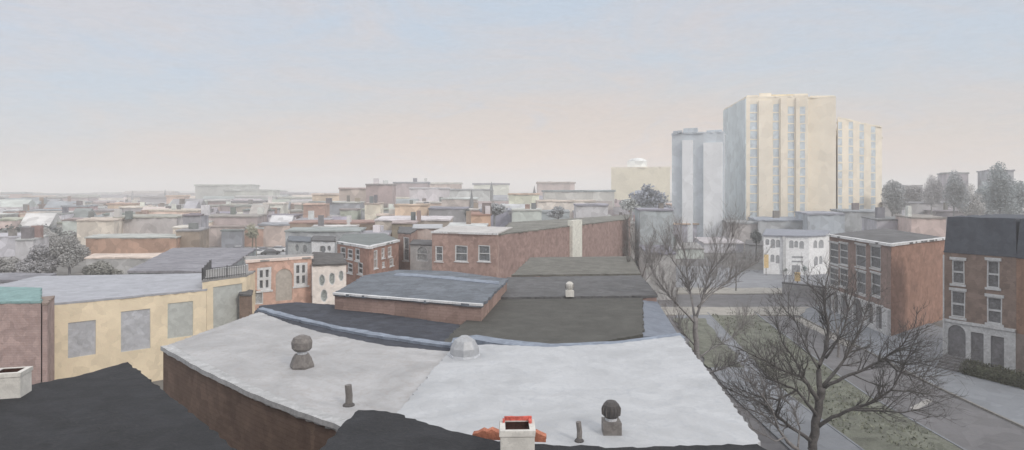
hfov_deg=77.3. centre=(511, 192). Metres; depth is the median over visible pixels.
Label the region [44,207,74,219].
building
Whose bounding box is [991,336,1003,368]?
window
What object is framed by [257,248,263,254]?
parked car
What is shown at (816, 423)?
bare tree
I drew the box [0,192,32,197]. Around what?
building
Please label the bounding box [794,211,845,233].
building
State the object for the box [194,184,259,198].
building
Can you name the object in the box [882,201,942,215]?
building
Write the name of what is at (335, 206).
building
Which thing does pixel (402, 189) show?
building
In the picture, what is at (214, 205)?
building
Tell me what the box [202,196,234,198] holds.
building
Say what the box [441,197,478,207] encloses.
building
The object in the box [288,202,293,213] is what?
building
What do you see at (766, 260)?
street sign
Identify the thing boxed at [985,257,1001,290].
window
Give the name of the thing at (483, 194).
building
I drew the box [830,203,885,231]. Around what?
building
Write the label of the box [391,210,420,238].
building
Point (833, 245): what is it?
window
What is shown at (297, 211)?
building
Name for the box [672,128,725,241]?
tower block
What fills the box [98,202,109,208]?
building
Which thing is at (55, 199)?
building
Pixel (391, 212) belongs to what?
building
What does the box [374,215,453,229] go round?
building
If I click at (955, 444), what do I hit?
kerb
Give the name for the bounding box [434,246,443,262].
window
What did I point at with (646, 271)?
building
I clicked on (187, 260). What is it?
building
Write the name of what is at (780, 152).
tower block
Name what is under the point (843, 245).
window
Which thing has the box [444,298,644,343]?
row house
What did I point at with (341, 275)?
window
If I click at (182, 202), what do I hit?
building
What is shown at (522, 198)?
building
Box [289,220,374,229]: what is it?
building
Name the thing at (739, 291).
pavement
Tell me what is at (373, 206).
building
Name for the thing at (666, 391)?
row house
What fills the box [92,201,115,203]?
building
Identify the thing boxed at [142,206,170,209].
building
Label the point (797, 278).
news box
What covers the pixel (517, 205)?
building
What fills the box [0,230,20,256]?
building
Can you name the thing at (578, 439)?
vent pipe
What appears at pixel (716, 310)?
pavement
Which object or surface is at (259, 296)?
door
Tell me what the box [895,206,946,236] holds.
building
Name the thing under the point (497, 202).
building
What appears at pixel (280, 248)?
parked car
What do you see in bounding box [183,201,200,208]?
building
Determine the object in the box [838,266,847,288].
window
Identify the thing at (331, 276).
window
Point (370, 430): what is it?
dark roofed house
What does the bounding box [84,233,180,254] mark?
building
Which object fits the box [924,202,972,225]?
building
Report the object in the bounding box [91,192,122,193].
building
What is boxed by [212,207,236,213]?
building
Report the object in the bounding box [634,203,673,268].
building
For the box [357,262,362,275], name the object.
window
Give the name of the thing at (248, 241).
building
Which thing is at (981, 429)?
road
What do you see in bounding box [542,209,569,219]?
building
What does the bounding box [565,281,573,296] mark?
roof vent
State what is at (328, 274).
cream house
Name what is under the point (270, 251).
parked car
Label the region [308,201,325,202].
building
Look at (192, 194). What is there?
building
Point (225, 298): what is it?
blocked doorway
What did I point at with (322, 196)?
building
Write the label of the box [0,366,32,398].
chimney
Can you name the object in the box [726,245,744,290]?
bare tree
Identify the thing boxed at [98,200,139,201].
building
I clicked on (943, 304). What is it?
downpipe
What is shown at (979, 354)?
window
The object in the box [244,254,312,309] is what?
orange house
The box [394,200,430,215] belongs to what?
building
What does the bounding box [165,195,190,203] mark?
building
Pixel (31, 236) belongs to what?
building
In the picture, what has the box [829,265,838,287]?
window
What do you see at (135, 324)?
blocked window
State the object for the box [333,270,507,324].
row house
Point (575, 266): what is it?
row house
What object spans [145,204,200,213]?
building
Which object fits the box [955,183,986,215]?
leafy tree
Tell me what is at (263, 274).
window
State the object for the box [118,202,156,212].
building
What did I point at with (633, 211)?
building
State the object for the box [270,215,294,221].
building
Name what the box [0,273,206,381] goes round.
yellow building
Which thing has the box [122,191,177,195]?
building
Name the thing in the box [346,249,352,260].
window
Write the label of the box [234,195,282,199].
building
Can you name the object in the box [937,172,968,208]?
building
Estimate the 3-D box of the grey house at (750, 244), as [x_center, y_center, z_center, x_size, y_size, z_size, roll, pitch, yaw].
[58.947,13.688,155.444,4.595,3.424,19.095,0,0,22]
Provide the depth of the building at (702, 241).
165.26 m
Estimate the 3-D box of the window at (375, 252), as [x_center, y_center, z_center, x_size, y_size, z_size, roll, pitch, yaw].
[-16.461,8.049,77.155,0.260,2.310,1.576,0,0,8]
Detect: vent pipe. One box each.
[343,384,354,406]
[574,421,583,442]
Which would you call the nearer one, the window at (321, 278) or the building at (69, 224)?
the window at (321, 278)
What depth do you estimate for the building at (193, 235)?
122.06 m
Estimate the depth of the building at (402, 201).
316.04 m
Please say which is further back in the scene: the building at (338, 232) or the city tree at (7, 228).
the city tree at (7, 228)
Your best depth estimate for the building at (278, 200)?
431.92 m
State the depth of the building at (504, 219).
179.66 m
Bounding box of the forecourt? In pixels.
[676,265,828,287]
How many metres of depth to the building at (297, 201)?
410.51 m
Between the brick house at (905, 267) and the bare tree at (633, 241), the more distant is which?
the brick house at (905, 267)
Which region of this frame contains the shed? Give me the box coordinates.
[238,289,252,318]
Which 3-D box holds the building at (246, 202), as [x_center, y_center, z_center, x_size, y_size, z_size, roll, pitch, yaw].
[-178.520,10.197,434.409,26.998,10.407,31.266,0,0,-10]
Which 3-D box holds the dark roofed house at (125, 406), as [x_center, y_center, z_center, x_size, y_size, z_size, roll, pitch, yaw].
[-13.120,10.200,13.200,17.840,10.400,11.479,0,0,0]
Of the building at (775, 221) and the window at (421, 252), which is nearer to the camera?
the window at (421, 252)
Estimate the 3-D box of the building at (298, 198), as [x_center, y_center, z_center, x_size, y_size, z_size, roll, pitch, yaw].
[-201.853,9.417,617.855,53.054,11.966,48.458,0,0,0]
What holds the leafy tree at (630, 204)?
on the ground at (63, 271)
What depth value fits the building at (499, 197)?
433.00 m
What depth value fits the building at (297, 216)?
223.27 m
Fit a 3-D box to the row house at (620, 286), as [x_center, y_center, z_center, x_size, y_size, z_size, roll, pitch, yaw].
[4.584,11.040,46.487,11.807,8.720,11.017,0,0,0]
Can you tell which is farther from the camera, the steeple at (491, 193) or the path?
the steeple at (491, 193)
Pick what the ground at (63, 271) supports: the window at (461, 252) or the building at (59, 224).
the building at (59, 224)
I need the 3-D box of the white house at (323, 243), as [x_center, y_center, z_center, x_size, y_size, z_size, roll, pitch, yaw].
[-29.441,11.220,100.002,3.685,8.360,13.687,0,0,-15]
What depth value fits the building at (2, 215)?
229.88 m
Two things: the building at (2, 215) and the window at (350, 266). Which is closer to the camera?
the window at (350, 266)
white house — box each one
[287,236,311,254]
[311,235,335,252]
[762,229,829,274]
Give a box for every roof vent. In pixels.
[290,334,313,369]
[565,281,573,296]
[601,400,621,435]
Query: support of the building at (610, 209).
on the ground at (63, 271)
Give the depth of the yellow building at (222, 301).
56.77 m
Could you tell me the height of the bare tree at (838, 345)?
9.061 m
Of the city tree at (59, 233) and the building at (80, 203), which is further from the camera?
the building at (80, 203)
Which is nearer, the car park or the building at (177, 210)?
the car park
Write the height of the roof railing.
1.080 m
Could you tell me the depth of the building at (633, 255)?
149.99 m
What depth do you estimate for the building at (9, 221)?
184.64 m
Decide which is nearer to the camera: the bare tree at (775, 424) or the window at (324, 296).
the bare tree at (775, 424)
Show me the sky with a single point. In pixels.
(96, 95)
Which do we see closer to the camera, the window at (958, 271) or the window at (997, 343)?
the window at (997, 343)
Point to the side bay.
(656, 321)
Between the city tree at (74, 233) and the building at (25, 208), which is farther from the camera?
the building at (25, 208)
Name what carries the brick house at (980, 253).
on the ground at (63, 271)
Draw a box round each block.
[397,226,416,269]
[431,226,512,277]
[498,215,631,277]
[611,158,670,200]
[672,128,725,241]
[723,93,835,219]
[836,117,882,208]
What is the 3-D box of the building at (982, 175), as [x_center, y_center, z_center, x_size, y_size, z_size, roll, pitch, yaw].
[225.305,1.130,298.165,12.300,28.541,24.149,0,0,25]
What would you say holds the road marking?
on the road at (981, 429)
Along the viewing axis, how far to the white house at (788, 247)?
120.25 m
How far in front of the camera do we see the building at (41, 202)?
363.10 m
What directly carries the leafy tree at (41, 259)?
on the ground at (63, 271)
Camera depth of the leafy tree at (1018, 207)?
193.71 m
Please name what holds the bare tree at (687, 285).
on the ground at (63, 271)
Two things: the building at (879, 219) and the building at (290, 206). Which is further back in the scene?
the building at (290, 206)
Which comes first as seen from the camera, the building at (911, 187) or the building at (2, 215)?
the building at (2, 215)
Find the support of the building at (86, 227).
on the ground at (63, 271)
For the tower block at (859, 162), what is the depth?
226.81 m
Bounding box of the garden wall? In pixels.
[782,281,826,299]
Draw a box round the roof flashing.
[451,333,684,346]
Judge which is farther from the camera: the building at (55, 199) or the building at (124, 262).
the building at (55, 199)
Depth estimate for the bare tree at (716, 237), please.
118.28 m
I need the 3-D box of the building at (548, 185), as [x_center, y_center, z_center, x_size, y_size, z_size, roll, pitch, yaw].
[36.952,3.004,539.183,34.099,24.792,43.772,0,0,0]
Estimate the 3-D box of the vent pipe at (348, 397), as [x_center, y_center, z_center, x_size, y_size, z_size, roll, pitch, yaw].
[-4.916,6.112,19.277,0.378,0.682,0.360,0,0,0]
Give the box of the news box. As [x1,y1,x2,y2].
[795,272,799,282]
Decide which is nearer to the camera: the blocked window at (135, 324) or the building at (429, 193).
the blocked window at (135, 324)
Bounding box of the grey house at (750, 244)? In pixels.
[745,239,763,259]
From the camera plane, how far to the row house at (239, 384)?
22.69 m
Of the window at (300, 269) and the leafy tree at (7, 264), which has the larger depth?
the leafy tree at (7, 264)
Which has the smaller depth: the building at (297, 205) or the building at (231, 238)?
the building at (231, 238)
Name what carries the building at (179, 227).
on the ground at (63, 271)
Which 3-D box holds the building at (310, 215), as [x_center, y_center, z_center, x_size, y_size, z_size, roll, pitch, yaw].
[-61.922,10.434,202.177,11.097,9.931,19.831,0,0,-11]
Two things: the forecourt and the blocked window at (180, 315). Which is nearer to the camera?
the blocked window at (180, 315)
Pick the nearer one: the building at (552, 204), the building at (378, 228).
the building at (378, 228)
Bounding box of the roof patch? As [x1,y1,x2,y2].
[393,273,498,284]
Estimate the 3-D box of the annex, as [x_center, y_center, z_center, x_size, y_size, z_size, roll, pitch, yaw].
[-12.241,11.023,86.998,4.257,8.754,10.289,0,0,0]
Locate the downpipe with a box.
[943,255,943,354]
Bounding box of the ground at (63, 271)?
[2,200,1023,391]
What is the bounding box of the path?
[676,315,860,449]
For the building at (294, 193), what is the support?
on the ground at (63, 271)
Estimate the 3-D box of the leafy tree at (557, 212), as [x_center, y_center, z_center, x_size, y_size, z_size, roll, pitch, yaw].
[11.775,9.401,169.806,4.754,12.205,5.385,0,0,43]
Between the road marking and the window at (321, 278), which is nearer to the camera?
the road marking
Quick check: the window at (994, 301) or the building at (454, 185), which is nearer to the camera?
the window at (994, 301)
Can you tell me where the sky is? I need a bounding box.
[0,0,1023,192]
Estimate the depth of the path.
43.56 m
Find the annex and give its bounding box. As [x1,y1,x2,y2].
[409,239,431,270]
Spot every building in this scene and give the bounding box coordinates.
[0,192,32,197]
[0,200,38,209]
[0,213,18,217]
[0,217,23,230]
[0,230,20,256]
[0,273,56,283]
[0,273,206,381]
[2,204,28,216]
[4,197,47,208]
[15,225,49,272]
[18,211,61,216]
[19,213,60,238]
[20,195,55,198]
[27,209,61,211]
[32,193,90,194]
[43,201,75,208]
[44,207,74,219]
[46,199,63,200]
[47,196,99,200]
[57,221,61,237]
[61,200,98,210]
[61,211,93,237]
[68,194,123,195]
[68,196,92,204]
[72,208,96,217]
[76,209,132,255]
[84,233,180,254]
[84,253,160,274]
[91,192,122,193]
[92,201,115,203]
[94,209,113,214]
[98,195,128,199]
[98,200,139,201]
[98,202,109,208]
[102,213,134,216]
[106,200,139,208]
[113,214,182,233]
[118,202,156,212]
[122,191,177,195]
[127,195,163,199]
[127,247,256,273]
[135,210,148,213]
[139,196,165,202]
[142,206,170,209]
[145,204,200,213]
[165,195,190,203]
[170,199,205,208]
[172,225,187,233]
[175,223,209,247]
[178,193,194,195]
[182,205,209,226]
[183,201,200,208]
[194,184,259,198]
[197,208,219,213]
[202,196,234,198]
[202,270,255,329]
[205,199,231,204]
[209,207,267,225]
[209,225,248,246]
[210,204,220,210]
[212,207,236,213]
[217,200,261,210]
[220,229,245,247]
[223,189,280,195]
[231,200,267,203]
[232,199,261,200]
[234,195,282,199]
[234,204,262,211]
[242,208,279,221]
[245,226,263,246]
[249,205,276,221]
[257,222,289,246]
[263,197,288,213]
[268,213,302,221]
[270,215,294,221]
[272,199,290,201]
[277,196,311,199]
[280,192,308,195]
[284,227,366,254]
[285,201,307,202]
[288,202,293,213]
[289,203,303,217]
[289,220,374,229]
[291,195,311,196]
[291,203,301,208]
[295,211,333,219]
[303,198,331,217]
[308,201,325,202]
[311,193,338,200]
[311,215,359,226]
[324,195,364,219]
[332,216,346,219]
[338,187,365,202]
[339,208,361,219]
[360,225,391,235]
[361,203,394,219]
[364,195,383,219]
[365,178,395,207]
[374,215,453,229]
[376,209,394,217]
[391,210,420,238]
[393,178,430,196]
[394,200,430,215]
[396,199,418,203]
[409,187,449,200]
[412,224,442,239]
[416,197,442,205]
[428,206,469,222]
[430,182,462,188]
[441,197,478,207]
[447,211,488,225]
[450,189,490,200]
[469,202,479,212]
[471,203,491,225]
[472,183,509,197]
[478,201,508,204]
[479,208,511,226]
[493,195,507,200]
[502,204,524,207]
[508,193,539,207]
[511,203,541,221]
[536,181,575,195]
[536,199,595,217]
[541,190,615,206]
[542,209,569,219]
[573,203,608,217]
[595,201,612,215]
[613,207,632,215]
[614,199,621,206]
[630,215,634,258]
[632,203,656,217]
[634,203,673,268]
[639,245,675,299]
[673,223,698,241]
[673,236,704,258]
[694,236,743,252]
[722,220,757,247]
[748,211,802,240]
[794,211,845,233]
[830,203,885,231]
[861,207,897,229]
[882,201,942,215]
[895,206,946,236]
[900,185,922,191]
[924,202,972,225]
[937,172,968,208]
[976,165,1014,186]
[980,209,1023,214]
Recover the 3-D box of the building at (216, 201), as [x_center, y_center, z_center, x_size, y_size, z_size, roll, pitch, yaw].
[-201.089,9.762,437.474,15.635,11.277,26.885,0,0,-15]
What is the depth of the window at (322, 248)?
95.26 m
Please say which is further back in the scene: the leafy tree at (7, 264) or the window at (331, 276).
the leafy tree at (7, 264)
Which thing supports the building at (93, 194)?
on the ground at (63, 271)
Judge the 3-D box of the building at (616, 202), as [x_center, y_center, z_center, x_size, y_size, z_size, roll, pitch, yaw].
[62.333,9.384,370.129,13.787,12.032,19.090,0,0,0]
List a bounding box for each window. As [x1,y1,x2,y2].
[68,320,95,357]
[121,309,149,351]
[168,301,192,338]
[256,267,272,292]
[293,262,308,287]
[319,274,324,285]
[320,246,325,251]
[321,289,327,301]
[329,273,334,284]
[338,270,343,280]
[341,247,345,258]
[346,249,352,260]
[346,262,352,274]
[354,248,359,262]
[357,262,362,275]
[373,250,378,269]
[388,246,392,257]
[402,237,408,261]
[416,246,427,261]
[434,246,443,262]
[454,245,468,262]
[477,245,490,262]
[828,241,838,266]
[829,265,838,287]
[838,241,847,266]
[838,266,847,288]
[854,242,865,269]
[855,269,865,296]
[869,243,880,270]
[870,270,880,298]
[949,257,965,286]
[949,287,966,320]
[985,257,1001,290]
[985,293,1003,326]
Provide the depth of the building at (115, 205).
329.83 m
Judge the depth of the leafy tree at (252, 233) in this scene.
139.54 m
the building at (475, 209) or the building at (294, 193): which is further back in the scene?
the building at (294, 193)
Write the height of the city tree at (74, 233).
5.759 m
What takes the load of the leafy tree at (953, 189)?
on the ground at (63, 271)
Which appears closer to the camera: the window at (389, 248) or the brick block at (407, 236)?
the window at (389, 248)
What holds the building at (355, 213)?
on the ground at (63, 271)
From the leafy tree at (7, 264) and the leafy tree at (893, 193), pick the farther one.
the leafy tree at (893, 193)
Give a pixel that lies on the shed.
(245, 303)
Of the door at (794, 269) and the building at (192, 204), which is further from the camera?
the building at (192, 204)
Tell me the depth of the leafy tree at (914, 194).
238.84 m
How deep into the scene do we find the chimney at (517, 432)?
11.78 m
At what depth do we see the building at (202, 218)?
152.84 m
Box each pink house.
[0,286,42,384]
[41,296,54,381]
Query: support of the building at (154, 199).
on the ground at (63, 271)
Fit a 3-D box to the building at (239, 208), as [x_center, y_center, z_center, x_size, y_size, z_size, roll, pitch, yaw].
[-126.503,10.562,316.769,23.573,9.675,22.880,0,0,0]
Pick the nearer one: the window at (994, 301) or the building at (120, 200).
the window at (994, 301)
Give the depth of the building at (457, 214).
175.23 m
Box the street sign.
[764,254,768,267]
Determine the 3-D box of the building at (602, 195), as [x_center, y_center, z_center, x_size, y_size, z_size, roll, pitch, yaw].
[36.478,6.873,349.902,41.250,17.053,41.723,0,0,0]
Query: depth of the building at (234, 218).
190.26 m
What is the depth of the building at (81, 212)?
252.25 m
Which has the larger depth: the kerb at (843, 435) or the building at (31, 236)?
the building at (31, 236)
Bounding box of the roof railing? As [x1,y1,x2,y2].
[202,259,247,279]
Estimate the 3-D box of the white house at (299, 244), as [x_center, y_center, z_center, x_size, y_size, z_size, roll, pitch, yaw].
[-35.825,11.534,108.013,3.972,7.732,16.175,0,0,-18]
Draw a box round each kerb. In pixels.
[707,312,863,449]
[757,314,965,449]
[781,306,1023,428]
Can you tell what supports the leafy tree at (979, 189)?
on the ground at (63, 271)
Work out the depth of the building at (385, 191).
260.00 m
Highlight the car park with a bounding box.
[257,251,284,255]
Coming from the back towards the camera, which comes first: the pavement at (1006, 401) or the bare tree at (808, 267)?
the bare tree at (808, 267)
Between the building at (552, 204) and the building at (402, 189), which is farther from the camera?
the building at (402, 189)
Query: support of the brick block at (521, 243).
on the ground at (63, 271)
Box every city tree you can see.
[0,224,25,232]
[42,223,64,247]
[62,230,76,237]
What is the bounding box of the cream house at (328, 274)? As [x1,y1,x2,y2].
[312,252,347,304]
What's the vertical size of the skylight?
0.840 m
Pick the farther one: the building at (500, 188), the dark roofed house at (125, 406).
the building at (500, 188)
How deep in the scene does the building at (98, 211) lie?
293.87 m
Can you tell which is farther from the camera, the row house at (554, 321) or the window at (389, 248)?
the window at (389, 248)
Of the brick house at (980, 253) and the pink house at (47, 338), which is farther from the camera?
the brick house at (980, 253)
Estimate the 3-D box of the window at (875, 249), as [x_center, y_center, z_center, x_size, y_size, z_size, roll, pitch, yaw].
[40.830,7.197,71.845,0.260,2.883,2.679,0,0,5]
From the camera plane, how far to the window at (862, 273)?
75.36 m
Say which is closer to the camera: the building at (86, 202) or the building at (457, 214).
the building at (457, 214)
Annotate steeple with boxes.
[470,190,473,207]
[490,181,492,200]
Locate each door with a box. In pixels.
[255,290,262,303]
[792,265,799,274]
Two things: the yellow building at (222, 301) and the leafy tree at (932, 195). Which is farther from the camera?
the leafy tree at (932, 195)
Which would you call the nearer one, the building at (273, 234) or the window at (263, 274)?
the window at (263, 274)
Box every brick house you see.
[826,228,944,335]
[943,214,1023,372]
[1016,219,1023,372]
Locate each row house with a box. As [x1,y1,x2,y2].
[160,312,448,449]
[254,302,458,350]
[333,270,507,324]
[397,336,759,447]
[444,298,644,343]
[501,275,657,337]
[511,256,640,276]
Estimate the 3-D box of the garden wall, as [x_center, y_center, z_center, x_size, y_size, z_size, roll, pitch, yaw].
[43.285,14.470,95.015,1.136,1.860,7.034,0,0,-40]
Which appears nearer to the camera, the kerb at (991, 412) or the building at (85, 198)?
the kerb at (991, 412)
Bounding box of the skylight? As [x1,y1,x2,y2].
[449,335,479,359]
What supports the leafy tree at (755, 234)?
on the ground at (63, 271)
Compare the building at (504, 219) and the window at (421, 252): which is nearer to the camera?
the window at (421, 252)
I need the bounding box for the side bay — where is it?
[642,300,676,337]
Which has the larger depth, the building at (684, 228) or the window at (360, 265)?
the building at (684, 228)
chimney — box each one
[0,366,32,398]
[499,416,535,449]
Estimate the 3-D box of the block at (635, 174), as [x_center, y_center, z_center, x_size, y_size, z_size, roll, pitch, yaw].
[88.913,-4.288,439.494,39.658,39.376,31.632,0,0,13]
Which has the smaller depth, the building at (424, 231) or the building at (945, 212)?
the building at (424, 231)
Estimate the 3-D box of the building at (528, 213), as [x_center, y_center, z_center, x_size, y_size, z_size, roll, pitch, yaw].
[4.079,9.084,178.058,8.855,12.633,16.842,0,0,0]
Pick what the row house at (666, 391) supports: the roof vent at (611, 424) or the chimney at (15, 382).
the roof vent at (611, 424)
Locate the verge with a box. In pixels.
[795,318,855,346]
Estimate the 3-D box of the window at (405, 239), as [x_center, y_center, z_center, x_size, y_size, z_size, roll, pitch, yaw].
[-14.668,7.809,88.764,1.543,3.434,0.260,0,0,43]
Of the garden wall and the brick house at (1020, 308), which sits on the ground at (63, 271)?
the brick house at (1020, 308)
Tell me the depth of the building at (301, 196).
707.99 m
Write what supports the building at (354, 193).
on the ground at (63, 271)
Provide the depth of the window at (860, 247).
75.60 m
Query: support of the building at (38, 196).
on the ground at (63, 271)
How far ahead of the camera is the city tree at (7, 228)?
183.22 m
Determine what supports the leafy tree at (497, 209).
on the ground at (63, 271)
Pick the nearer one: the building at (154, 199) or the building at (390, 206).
the building at (390, 206)
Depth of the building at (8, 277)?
64.59 m
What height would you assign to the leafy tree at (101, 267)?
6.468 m
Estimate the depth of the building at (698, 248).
149.93 m
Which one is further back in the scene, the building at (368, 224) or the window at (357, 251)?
the building at (368, 224)
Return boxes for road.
[633,259,788,449]
[657,295,826,306]
[680,242,1023,449]
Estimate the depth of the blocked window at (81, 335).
49.08 m
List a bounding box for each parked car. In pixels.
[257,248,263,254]
[262,248,280,254]
[273,246,284,251]
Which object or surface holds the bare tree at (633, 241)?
on the pavement
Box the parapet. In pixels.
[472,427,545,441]
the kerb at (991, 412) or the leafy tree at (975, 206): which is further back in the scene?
the leafy tree at (975, 206)
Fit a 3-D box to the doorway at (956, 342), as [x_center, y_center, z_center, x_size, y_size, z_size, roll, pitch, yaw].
[39.145,13.003,56.276,0.001,2.815,1.411,0,0,-32]
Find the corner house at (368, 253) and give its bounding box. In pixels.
[336,233,399,285]
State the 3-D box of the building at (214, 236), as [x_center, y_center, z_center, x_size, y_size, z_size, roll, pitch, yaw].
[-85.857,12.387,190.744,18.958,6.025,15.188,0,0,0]
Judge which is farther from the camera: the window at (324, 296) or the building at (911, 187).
the building at (911, 187)
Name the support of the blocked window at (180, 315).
in the yellow building at (136, 321)
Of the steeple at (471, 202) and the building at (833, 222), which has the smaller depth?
the building at (833, 222)
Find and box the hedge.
[959,358,1023,389]
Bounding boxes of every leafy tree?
[0,256,18,272]
[14,244,59,272]
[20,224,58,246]
[49,235,90,275]
[81,260,123,274]
[244,222,258,255]
[491,203,507,226]
[546,206,565,218]
[619,198,637,220]
[629,183,668,206]
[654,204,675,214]
[750,229,761,260]
[880,179,909,215]
[903,184,925,201]
[923,175,943,214]
[942,170,970,216]
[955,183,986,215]
[974,180,998,214]
[980,161,1017,213]
[1001,180,1023,214]
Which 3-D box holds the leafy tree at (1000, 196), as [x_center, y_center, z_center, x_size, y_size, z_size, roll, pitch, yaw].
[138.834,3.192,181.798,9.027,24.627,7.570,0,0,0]
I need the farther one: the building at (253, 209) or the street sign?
the building at (253, 209)
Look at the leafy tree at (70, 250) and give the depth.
108.93 m
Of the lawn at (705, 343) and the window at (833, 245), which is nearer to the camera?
the lawn at (705, 343)
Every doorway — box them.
[213,283,241,328]
[948,325,965,357]
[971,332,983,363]
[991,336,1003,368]
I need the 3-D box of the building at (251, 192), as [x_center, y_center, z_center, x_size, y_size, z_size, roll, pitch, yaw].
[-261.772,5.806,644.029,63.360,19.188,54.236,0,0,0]
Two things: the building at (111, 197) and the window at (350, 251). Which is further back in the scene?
the building at (111, 197)
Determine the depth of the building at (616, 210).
271.89 m
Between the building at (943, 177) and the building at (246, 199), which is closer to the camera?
the building at (943, 177)
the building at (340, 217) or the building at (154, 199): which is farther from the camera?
the building at (154, 199)
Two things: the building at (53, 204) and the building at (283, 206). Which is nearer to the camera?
the building at (283, 206)
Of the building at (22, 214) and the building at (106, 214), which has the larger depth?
the building at (22, 214)
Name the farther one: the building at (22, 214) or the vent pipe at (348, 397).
the building at (22, 214)
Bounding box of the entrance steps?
[935,354,966,371]
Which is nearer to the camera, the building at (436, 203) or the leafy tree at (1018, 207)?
the leafy tree at (1018, 207)
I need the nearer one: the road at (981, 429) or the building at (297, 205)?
the road at (981, 429)
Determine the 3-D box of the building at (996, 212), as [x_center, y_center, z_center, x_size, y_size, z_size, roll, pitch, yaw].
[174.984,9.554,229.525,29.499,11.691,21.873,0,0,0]
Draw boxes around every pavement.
[661,307,808,315]
[676,287,781,294]
[800,307,1023,425]
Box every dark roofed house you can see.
[0,362,236,449]
[319,410,765,449]
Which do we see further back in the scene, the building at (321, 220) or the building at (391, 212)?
the building at (391, 212)
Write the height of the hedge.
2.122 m
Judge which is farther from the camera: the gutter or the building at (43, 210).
the building at (43, 210)
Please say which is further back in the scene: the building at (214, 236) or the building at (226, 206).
the building at (226, 206)
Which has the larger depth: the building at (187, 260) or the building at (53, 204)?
the building at (53, 204)
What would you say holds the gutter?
on the row house at (397, 325)
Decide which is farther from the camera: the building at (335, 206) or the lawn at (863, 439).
the building at (335, 206)
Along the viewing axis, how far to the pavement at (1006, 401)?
52.68 m
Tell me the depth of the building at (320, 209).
215.20 m
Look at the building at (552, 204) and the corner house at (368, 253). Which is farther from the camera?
the building at (552, 204)
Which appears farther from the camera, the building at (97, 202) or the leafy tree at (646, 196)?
the building at (97, 202)
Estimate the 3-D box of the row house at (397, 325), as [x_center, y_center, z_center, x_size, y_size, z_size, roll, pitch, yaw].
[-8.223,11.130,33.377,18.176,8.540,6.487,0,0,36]
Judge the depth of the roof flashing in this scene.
27.65 m
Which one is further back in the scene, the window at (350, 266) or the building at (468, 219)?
the building at (468, 219)
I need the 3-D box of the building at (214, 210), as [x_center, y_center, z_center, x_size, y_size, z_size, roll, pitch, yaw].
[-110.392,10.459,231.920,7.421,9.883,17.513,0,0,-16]
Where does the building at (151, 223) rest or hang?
on the ground at (63, 271)
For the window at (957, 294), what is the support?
in the brick house at (980, 253)
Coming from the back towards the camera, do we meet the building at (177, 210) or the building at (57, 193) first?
the building at (57, 193)
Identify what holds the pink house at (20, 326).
on the ground at (63, 271)
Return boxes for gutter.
[257,307,450,347]
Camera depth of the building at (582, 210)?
179.77 m
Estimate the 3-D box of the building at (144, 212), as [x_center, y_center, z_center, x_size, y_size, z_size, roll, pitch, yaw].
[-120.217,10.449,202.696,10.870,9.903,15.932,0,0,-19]
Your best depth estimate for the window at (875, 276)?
71.94 m
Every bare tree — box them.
[620,210,672,279]
[634,199,792,373]
[709,221,726,275]
[711,253,977,449]
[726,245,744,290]
[726,354,806,449]
[778,260,800,307]
[800,252,818,282]
[806,264,883,357]
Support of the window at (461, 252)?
in the brick block at (470, 249)
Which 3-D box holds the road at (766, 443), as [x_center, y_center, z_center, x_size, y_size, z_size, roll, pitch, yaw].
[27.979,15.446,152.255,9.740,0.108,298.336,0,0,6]
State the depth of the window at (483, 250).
78.28 m
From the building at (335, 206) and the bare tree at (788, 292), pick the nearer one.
the bare tree at (788, 292)
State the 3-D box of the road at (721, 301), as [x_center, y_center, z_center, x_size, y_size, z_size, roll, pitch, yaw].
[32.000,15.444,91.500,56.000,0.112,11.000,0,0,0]
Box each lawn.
[673,318,744,367]
[711,315,961,449]
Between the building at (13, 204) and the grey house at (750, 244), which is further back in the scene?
the building at (13, 204)
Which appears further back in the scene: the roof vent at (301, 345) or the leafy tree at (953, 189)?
the leafy tree at (953, 189)
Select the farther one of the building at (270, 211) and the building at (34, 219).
the building at (270, 211)
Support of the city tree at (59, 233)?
on the ground at (63, 271)
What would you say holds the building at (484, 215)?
on the ground at (63, 271)
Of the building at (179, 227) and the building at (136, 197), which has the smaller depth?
the building at (179, 227)
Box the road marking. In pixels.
[910,399,931,408]
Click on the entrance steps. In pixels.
(959, 360)
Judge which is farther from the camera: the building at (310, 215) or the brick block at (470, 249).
the building at (310, 215)
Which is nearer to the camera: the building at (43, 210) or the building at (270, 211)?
the building at (270, 211)

